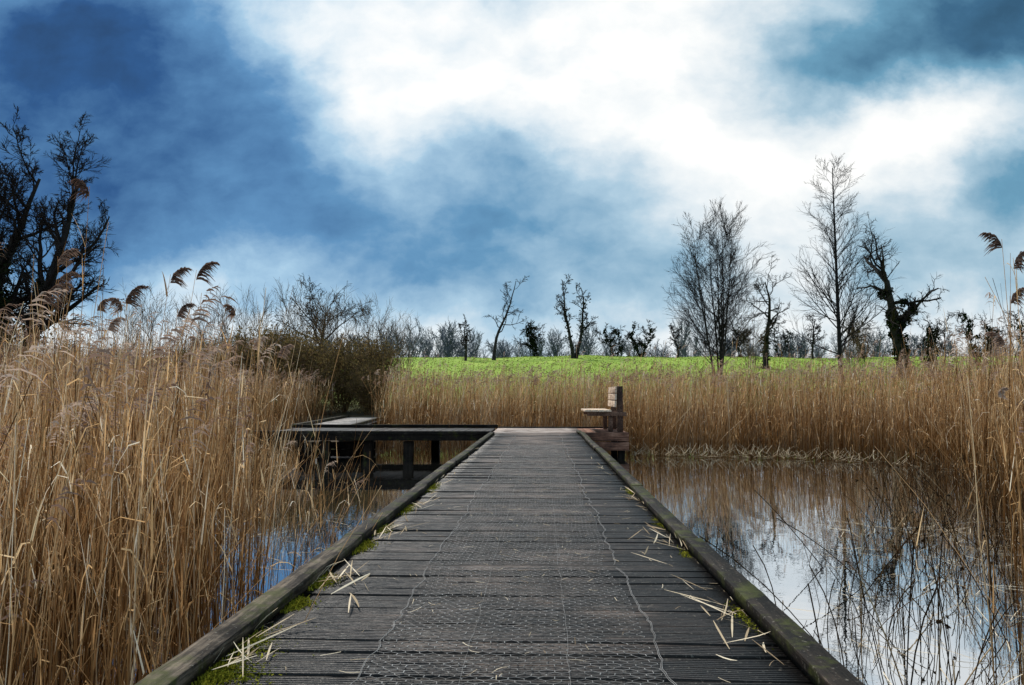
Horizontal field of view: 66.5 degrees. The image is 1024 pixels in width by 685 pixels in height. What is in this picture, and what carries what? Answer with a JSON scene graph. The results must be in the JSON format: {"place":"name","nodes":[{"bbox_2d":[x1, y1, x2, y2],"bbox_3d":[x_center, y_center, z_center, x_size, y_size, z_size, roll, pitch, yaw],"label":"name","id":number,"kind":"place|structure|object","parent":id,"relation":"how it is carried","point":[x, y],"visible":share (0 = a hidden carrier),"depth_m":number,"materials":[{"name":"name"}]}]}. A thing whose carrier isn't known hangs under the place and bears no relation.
{"place":"outdoors","nodes":[
{"label":"outdoors","id":0,"kind":"place"},
{"bbox_2d":[0,438,1023,684],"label":"pond water","id":1,"kind":"structure","parent":0,"point":[726,504],"depth_m":7.69,"materials":[{"name":"grey liquid"}]},
{"bbox_2d":[15,280,73,453],"bbox_3d":[-3.515,0.671,5.768,0.444,2.396,0.177,1,-4,-20],"label":"reed","id":2,"kind":"object","parent":1,"relation":"in","point":[61,287],"visible":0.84,"depth_m":5.86,"materials":[{"name":"brown plant"}]},
{"bbox_2d":[25,271,81,524],"bbox_3d":[-3.741,0.661,6.236,0.476,2.479,0.279,2,-4,-24],"label":"reed","id":3,"kind":"object","parent":1,"relation":"in","point":[64,278],"visible":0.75,"depth_m":6.30,"materials":[{"name":"brown plant"}]},
{"bbox_2d":[48,246,80,433],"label":"reed","id":4,"kind":"object","parent":1,"relation":"in","point":[63,259],"visible":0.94,"depth_m":6.24,"materials":[{"name":"brown plant"}]},
{"bbox_2d":[63,179,89,428],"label":"reed","id":5,"kind":"object","parent":1,"relation":"in","point":[79,183],"visible":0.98,"depth_m":6.24,"materials":[{"name":"brown plant"}]},
{"bbox_2d":[88,298,109,511],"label":"reed","id":6,"kind":"object","parent":1,"relation":"in","point":[105,303],"visible":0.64,"depth_m":6.49,"materials":[{"name":"brown plant"}]},
{"bbox_2d":[84,317,126,531],"bbox_3d":[-2.831,0.833,5.437,0.230,2.028,0.287,1,-4,-16],"label":"reed","id":7,"kind":"object","parent":1,"relation":"in","point":[114,323],"visible":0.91,"depth_m":5.48,"materials":[{"name":"brown plant"}]},
{"bbox_2d":[89,297,122,546],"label":"reed","id":8,"kind":"object","parent":1,"relation":"in","point":[117,303],"visible":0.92,"depth_m":5.95,"materials":[{"name":"brown plant"}]},
{"bbox_2d":[125,285,149,542],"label":"reed","id":9,"kind":"object","parent":1,"relation":"in","point":[130,299],"visible":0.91,"depth_m":6.28,"materials":[{"name":"brown plant"}]},
{"bbox_2d":[130,267,192,564],"bbox_3d":[-2.778,0.645,6.118,0.491,2.494,0.183,-1,-4,19],"label":"reed","id":10,"kind":"object","parent":1,"relation":"in","point":[176,275],"visible":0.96,"depth_m":6.16,"materials":[{"name":"brown plant"}]},
{"bbox_2d":[1,328,339,448],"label":"reed bed","id":11,"kind":"object","parent":1,"relation":"in","point":[299,411],"visible":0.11,"depth_m":25.47,"materials":[{"name":"brown plant"}]},
{"bbox_2d":[157,303,196,574],"bbox_3d":[-2.611,0.785,5.947,0.322,2.193,0.179,-1,-4,14],"label":"reed","id":12,"kind":"object","parent":1,"relation":"in","point":[181,313],"visible":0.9,"depth_m":6.02,"materials":[{"name":"brown plant"}]},
{"bbox_2d":[158,261,219,573],"bbox_3d":[-2.574,0.618,6.078,0.515,2.543,0.246,0,-4,2],"label":"reed","id":13,"kind":"object","parent":1,"relation":"in","point":[206,266],"visible":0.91,"depth_m":6.19,"materials":[{"name":"brown plant"}]},
{"bbox_2d":[0,222,381,684],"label":"reed bed","id":14,"kind":"object","parent":1,"relation":"in","point":[53,513],"visible":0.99,"depth_m":3.74,"materials":[{"name":"beige plant"}]},
{"bbox_2d":[159,363,226,577],"bbox_3d":[-2.117,0.986,5.261,0.329,1.700,0.575,-1,-4,11],"label":"reed","id":15,"kind":"object","parent":1,"relation":"in","point":[212,369],"visible":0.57,"depth_m":5.30,"materials":[{"name":"beige plant"}]},
{"bbox_2d":[187,336,207,528],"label":"reed","id":16,"kind":"object","parent":1,"relation":"in","point":[190,337],"visible":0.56,"depth_m":7.86,"materials":[{"name":"brown plant"}]},
{"bbox_2d":[203,304,235,559],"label":"reed","id":17,"kind":"object","parent":1,"relation":"in","point":[231,311],"visible":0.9,"depth_m":6.36,"materials":[{"name":"brown plant"}]},
{"bbox_2d":[239,336,269,536],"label":"reed","id":18,"kind":"object","parent":1,"relation":"in","point":[257,340],"visible":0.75,"depth_m":7.71,"materials":[{"name":"brown plant"}]},
{"bbox_2d":[250,344,293,542],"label":"reed","id":19,"kind":"object","parent":1,"relation":"in","point":[282,350],"visible":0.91,"depth_m":7.08,"materials":[{"name":"beige plant"}]},
{"bbox_2d":[211,390,398,610],"bbox_3d":[-3.001,1.556,9.498,2.423,1.926,13.618,2,-4,-24],"label":"reed bed","id":20,"kind":"object","parent":1,"relation":"in","point":[288,495],"visible":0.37,"depth_m":6.44,"materials":[{"name":"brown plant"}]},
{"bbox_2d":[292,415,381,440],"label":"boardwalk","id":21,"kind":"structure","parent":1,"relation":"in","point":[345,419],"depth_m":24.47,"materials":[{"name":"grey wood"}]},
{"bbox_2d":[5,443,1023,684],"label":"floating straw","id":22,"kind":"object","parent":1,"relation":"on","point":[835,457],"visible":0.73,"depth_m":6.78,"materials":[{"name":"beige plant"}]},
{"bbox_2d":[359,320,1023,476],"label":"reed bed","id":23,"kind":"object","parent":1,"relation":"in","point":[509,410],"visible":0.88,"depth_m":20.51,"materials":[{"name":"brown plant"}]},
{"bbox_2d":[699,438,1023,684],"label":"broken reed stems","id":24,"kind":"object","parent":1,"relation":"in","point":[938,621],"visible":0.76,"depth_m":5.29,"materials":[{"name":"brown plant"}]},
{"bbox_2d":[869,253,1023,684],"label":"reed bed","id":25,"kind":"object","parent":1,"relation":"in","point":[1010,445],"visible":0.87,"depth_m":9.85,"materials":[{"name":"brown plant"}]},
{"bbox_2d":[979,232,1023,555],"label":"reed","id":26,"kind":"object","parent":1,"relation":"in","point":[996,241],"visible":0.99,"depth_m":5.92,"materials":[{"name":"brown plant"}]},
{"bbox_2d":[984,332,1023,489],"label":"reed","id":27,"kind":"object","parent":1,"relation":"in","point":[999,340],"visible":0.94,"depth_m":6.24,"materials":[{"name":"brown plant"}]},
{"bbox_2d":[993,387,1019,616],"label":"reed","id":28,"kind":"object","parent":1,"relation":"in","point":[1004,389],"visible":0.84,"depth_m":4.94,"materials":[{"name":"brown plant"}]},
{"bbox_2d":[992,287,1023,567],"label":"reed","id":29,"kind":"object","parent":1,"relation":"in","point":[1014,295],"visible":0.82,"depth_m":6.08,"materials":[{"name":"brown plant"}]},
{"bbox_2d":[1013,251,1023,369],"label":"reed","id":30,"kind":"object","parent":1,"relation":"in","point":[1019,259],"visible":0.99,"depth_m":5.93,"materials":[{"name":"brown plant"}]},
{"bbox_2d":[0,0,1023,357],"label":"sky","id":31,"kind":"structure","parent":0,"point":[431,157],"materials":[{"name":"blue"}]},
{"bbox_2d":[146,355,1020,437],"bbox_3d":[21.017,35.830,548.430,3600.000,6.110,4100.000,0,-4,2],"label":"ground","id":32,"kind":"structure","parent":0,"point":[352,413],"depth_m":54.57,"materials":[{"name":"green plant"}]},
{"bbox_2d":[0,321,29,365],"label":"shrub","id":33,"kind":"object","parent":32,"relation":"on","point":[1,339],"visible":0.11,"depth_m":35.05,"materials":[{"name":"brown plant"}]},
{"bbox_2d":[0,105,85,317],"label":"tree","id":34,"kind":"object","parent":32,"relation":"on","point":[27,207],"visible":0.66,"depth_m":36.59,"materials":[{"name":"black plant"}]},
{"bbox_2d":[0,112,119,357],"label":"tree","id":35,"kind":"object","parent":32,"relation":"on","point":[59,243],"visible":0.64,"depth_m":36.76,"materials":[{"name":"black plant"}]},
{"bbox_2d":[29,329,99,370],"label":"shrub","id":36,"kind":"object","parent":32,"relation":"on","point":[66,348],"visible":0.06,"depth_m":34.49,"materials":[{"name":"brown plant"}]},
{"bbox_2d":[86,300,148,357],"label":"sapling","id":37,"kind":"object","parent":32,"relation":"on","point":[122,329],"visible":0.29,"depth_m":35.91,"materials":[{"name":"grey plant"}]},
{"bbox_2d":[100,337,141,368],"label":"shrub","id":38,"kind":"object","parent":32,"relation":"on","point":[118,350],"visible":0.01,"depth_m":34.77,"materials":[{"name":"brown plant"}]},
{"bbox_2d":[115,278,178,360],"bbox_3d":[-16.454,0.060,35.050,2.914,5.702,3.324,3,-5,-40],"label":"sapling","id":39,"kind":"object","parent":32,"relation":"on","point":[146,319],"visible":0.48,"depth_m":34.52,"materials":[{"name":"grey plant"}]},
{"bbox_2d":[152,334,185,368],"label":"shrub","id":40,"kind":"object","parent":32,"relation":"on","point":[170,354],"visible":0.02,"depth_m":34.06,"materials":[{"name":"brown plant"}]},
{"bbox_2d":[158,294,212,356],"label":"sapling","id":41,"kind":"object","parent":32,"relation":"on","point":[179,319],"visible":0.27,"depth_m":34.91,"materials":[{"name":"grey plant"}]},
{"bbox_2d":[177,328,229,392],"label":"shrub","id":42,"kind":"object","parent":32,"relation":"on","point":[203,342],"visible":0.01,"depth_m":32.33,"materials":[{"name":"brown plant"}]},
{"bbox_2d":[182,282,252,355],"bbox_3d":[-13.126,0.069,34.264,2.830,5.539,3.230,-1,-4,9],"label":"sapling","id":43,"kind":"object","parent":32,"relation":"on","point":[222,316],"visible":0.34,"depth_m":34.73,"materials":[{"name":"brown plant"}]},
{"bbox_2d":[192,317,265,408],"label":"shrub","id":44,"kind":"object","parent":32,"relation":"on","point":[231,350],"visible":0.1,"depth_m":30.99,"materials":[{"name":"brown plant"}]},
{"bbox_2d":[208,285,278,352],"bbox_3d":[-11.674,0.164,33.459,3.166,5.430,2.775,2,-4,-23],"label":"sapling","id":45,"kind":"object","parent":32,"relation":"on","point":[255,314],"visible":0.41,"depth_m":33.57,"materials":[{"name":"brown plant"}]},
{"bbox_2d":[216,305,291,407],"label":"shrub","id":46,"kind":"object","parent":32,"relation":"on","point":[245,363],"visible":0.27,"depth_m":30.68,"materials":[{"name":"brown plant"}]},
{"bbox_2d":[249,308,335,411],"bbox_3d":[-9.035,0.697,31.829,3.642,4.499,3.834,-2,-4,23],"label":"shrub","id":47,"kind":"object","parent":32,"relation":"on","point":[313,338],"visible":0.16,"depth_m":31.74,"materials":[{"name":"brown plant"}]},
{"bbox_2d":[256,319,340,414],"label":"shrub","id":48,"kind":"object","parent":32,"relation":"on","point":[302,355],"visible":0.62,"depth_m":29.90,"materials":[{"name":"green plant"}]},
{"bbox_2d":[270,277,346,349],"bbox_3d":[-9.270,-0.154,35.501,3.483,5.973,3.052,1,-4,-15],"label":"sapling","id":49,"kind":"object","parent":32,"relation":"on","point":[289,305],"visible":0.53,"depth_m":35.46,"materials":[{"name":"brown plant"}]},
{"bbox_2d":[278,299,339,403],"bbox_3d":[-8.953,0.397,34.587,2.850,4.887,2.498,-2,-4,21],"label":"sapling","id":50,"kind":"object","parent":32,"relation":"on","point":[320,326],"visible":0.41,"depth_m":34.37,"materials":[{"name":"brown plant"}]},
{"bbox_2d":[270,275,372,348],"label":"tree","id":51,"kind":"object","parent":32,"relation":"on","point":[313,308],"visible":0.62,"depth_m":45.11,"materials":[{"name":"brown plant"}]},
{"bbox_2d":[307,286,376,403],"bbox_3d":[-7.441,0.108,34.148,3.166,5.430,2.775,-2,-4,30],"label":"sapling","id":52,"kind":"object","parent":32,"relation":"on","point":[335,323],"visible":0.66,"depth_m":34.32,"materials":[{"name":"brown plant"}]},
{"bbox_2d":[305,321,383,412],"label":"shrub","id":53,"kind":"object","parent":32,"relation":"on","point":[343,361],"visible":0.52,"depth_m":30.92,"materials":[{"name":"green plant"}]},
{"bbox_2d":[339,355,392,414],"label":"shrub","id":54,"kind":"object","parent":32,"relation":"on","point":[362,395],"visible":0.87,"depth_m":30.05,"materials":[{"name":"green plant"}]},
{"bbox_2d":[339,320,406,405],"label":"shrub","id":55,"kind":"object","parent":32,"relation":"on","point":[390,356],"visible":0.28,"depth_m":32.34,"materials":[{"name":"brown plant"}]},
{"bbox_2d":[346,293,407,371],"bbox_3d":[-5.990,0.226,35.528,2.636,5.158,3.008,-3,-5,40],"label":"sapling","id":56,"kind":"object","parent":32,"relation":"on","point":[365,317],"visible":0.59,"depth_m":35.24,"materials":[{"name":"brown plant"}]},
{"bbox_2d":[379,310,424,392],"bbox_3d":[-5.061,0.552,35.993,2.220,4.344,2.533,2,-4,-25],"label":"sapling","id":57,"kind":"object","parent":32,"relation":"on","point":[403,348],"visible":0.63,"depth_m":36.25,"materials":[{"name":"brown plant"}]},
{"bbox_2d":[246,424,607,459],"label":"boardwalk","id":58,"kind":"structure","parent":32,"relation":"on","point":[408,435],"depth_m":16.77,"materials":[{"name":"grey wood"}]},
{"bbox_2d":[458,314,471,360],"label":"tree","id":59,"kind":"object","parent":32,"relation":"on","point":[464,338],"visible":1,"depth_m":66.84,"materials":[{"name":"black plant"}]},
{"bbox_2d":[135,428,864,684],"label":"boardwalk","id":60,"kind":"structure","parent":32,"relation":"on","point":[690,643],"depth_m":3.10,"materials":[{"name":"grey wood"}]},
{"bbox_2d":[191,482,773,684],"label":"moss","id":61,"kind":"object","parent":60,"relation":"on","point":[214,676],"visible":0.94,"depth_m":2.63,"materials":[{"name":"green plant"}]},
{"bbox_2d":[212,441,782,682],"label":"straw litter","id":62,"kind":"object","parent":60,"relation":"on","point":[248,647],"visible":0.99,"depth_m":3.04,"materials":[{"name":"beige plant"}]},
{"bbox_2d":[350,435,676,684],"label":"wire netting","id":63,"kind":"object","parent":60,"relation":"on","point":[518,454],"visible":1,"depth_m":3.57,"materials":[{"name":"grey metal"}]},
{"bbox_2d":[483,276,528,359],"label":"tree","id":64,"kind":"object","parent":32,"relation":"on","point":[499,329],"visible":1,"depth_m":69.07,"materials":[{"name":"black plant"}]},
{"bbox_2d":[514,321,546,356],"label":"tree","id":65,"kind":"object","parent":32,"relation":"on","point":[530,331],"visible":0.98,"depth_m":74.11,"materials":[{"name":"black plant"}]},
{"bbox_2d":[554,274,598,358],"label":"tree","id":66,"kind":"object","parent":32,"relation":"on","point":[563,311],"visible":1,"depth_m":67.91,"materials":[{"name":"black plant"}]},
{"bbox_2d":[577,428,628,456],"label":"bench platform","id":67,"kind":"structure","parent":32,"relation":"on","point":[619,442],"depth_m":17.36,"materials":[{"name":"brown wood"}]},
{"bbox_2d":[581,386,625,431],"bbox_3d":[2.144,1.556,18.449,0.930,1.027,1.840,0,-4,2],"label":"park bench","id":68,"kind":"object","parent":67,"relation":"on","point":[615,414],"visible":1,"depth_m":17.64,"materials":[{"name":"brown wood"}]},
{"bbox_2d":[594,324,634,356],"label":"tree","id":69,"kind":"object","parent":32,"relation":"on","point":[612,333],"visible":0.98,"depth_m":73.88,"materials":[{"name":"black plant"}]},
{"bbox_2d":[624,320,655,356],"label":"tree","id":70,"kind":"object","parent":32,"relation":"on","point":[641,343],"visible":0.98,"depth_m":72.59,"materials":[{"name":"black plant"}]},
{"bbox_2d":[305,316,1023,357],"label":"distant woodland","id":71,"kind":"object","parent":32,"relation":"on","point":[449,346],"visible":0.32,"depth_m":131.51,"materials":[{"name":"brown plant"}]},
{"bbox_2d":[668,323,681,357],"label":"tree","id":72,"kind":"object","parent":32,"relation":"on","point":[675,338],"visible":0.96,"depth_m":73.51,"materials":[{"name":"black plant"}]},
{"bbox_2d":[389,355,1016,380],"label":"grass","id":73,"kind":"structure","parent":32,"relation":"on","point":[530,357],"depth_m":62.98,"materials":[{"name":"green plant"}]},
{"bbox_2d":[662,197,776,383],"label":"tree","id":74,"kind":"object","parent":32,"relation":"on","point":[723,324],"visible":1,"depth_m":41.43,"materials":[{"name":"brown plant"}]},
{"bbox_2d":[728,309,756,356],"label":"tree","id":75,"kind":"object","parent":32,"relation":"on","point":[739,350],"visible":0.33,"depth_m":70.67,"materials":[{"name":"black plant"}]},
{"bbox_2d":[733,317,770,375],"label":"sapling","id":76,"kind":"object","parent":32,"relation":"on","point":[747,349],"visible":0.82,"depth_m":46.49,"materials":[{"name":"grey plant"}]},
{"bbox_2d":[738,255,792,368],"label":"tree","id":77,"kind":"object","parent":32,"relation":"on","point":[766,337],"visible":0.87,"depth_m":53.76,"materials":[{"name":"black plant"}]},
{"bbox_2d":[765,324,798,356],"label":"tree","id":78,"kind":"object","parent":32,"relation":"on","point":[785,337],"visible":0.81,"depth_m":72.27,"materials":[{"name":"black plant"}]},
{"bbox_2d":[804,312,825,358],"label":"tree","id":79,"kind":"object","parent":32,"relation":"on","point":[812,334],"visible":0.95,"depth_m":71.49,"materials":[{"name":"black plant"}]},
{"bbox_2d":[778,153,904,386],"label":"tree","id":80,"kind":"object","parent":32,"relation":"on","point":[854,314],"visible":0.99,"depth_m":41.58,"materials":[{"name":"brown plant"}]},
{"bbox_2d":[833,308,868,376],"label":"sapling","id":81,"kind":"object","parent":32,"relation":"on","point":[857,349],"visible":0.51,"depth_m":45.40,"materials":[{"name":"grey plant"}]},
{"bbox_2d":[843,317,876,358],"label":"tree","id":82,"kind":"object","parent":32,"relation":"on","point":[860,336],"visible":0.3,"depth_m":72.92,"materials":[{"name":"black plant"}]},
{"bbox_2d":[844,320,877,373],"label":"sapling","id":83,"kind":"object","parent":32,"relation":"on","point":[864,342],"visible":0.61,"depth_m":49.10,"materials":[{"name":"grey plant"}]},
{"bbox_2d":[848,213,949,375],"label":"tree","id":84,"kind":"object","parent":32,"relation":"on","point":[894,320],"visible":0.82,"depth_m":46.57,"materials":[{"name":"black plant"}]},
{"bbox_2d":[912,314,949,376],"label":"tree","id":85,"kind":"object","parent":32,"relation":"on","point":[935,334],"visible":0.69,"depth_m":49.12,"materials":[{"name":"black plant"}]},
{"bbox_2d":[934,314,953,362],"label":"tree","id":86,"kind":"object","parent":32,"relation":"on","point":[944,322],"visible":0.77,"depth_m":59.64,"materials":[{"name":"black plant"}]},
{"bbox_2d":[948,308,1011,365],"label":"tree","id":87,"kind":"object","parent":32,"relation":"on","point":[970,325],"visible":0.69,"depth_m":59.06,"materials":[{"name":"black plant"}]},
{"bbox_2d":[997,308,1023,362],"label":"tree","id":88,"kind":"object","parent":32,"relation":"on","point":[1019,327],"visible":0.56,"depth_m":60.76,"materials":[{"name":"black plant"}]}
]}

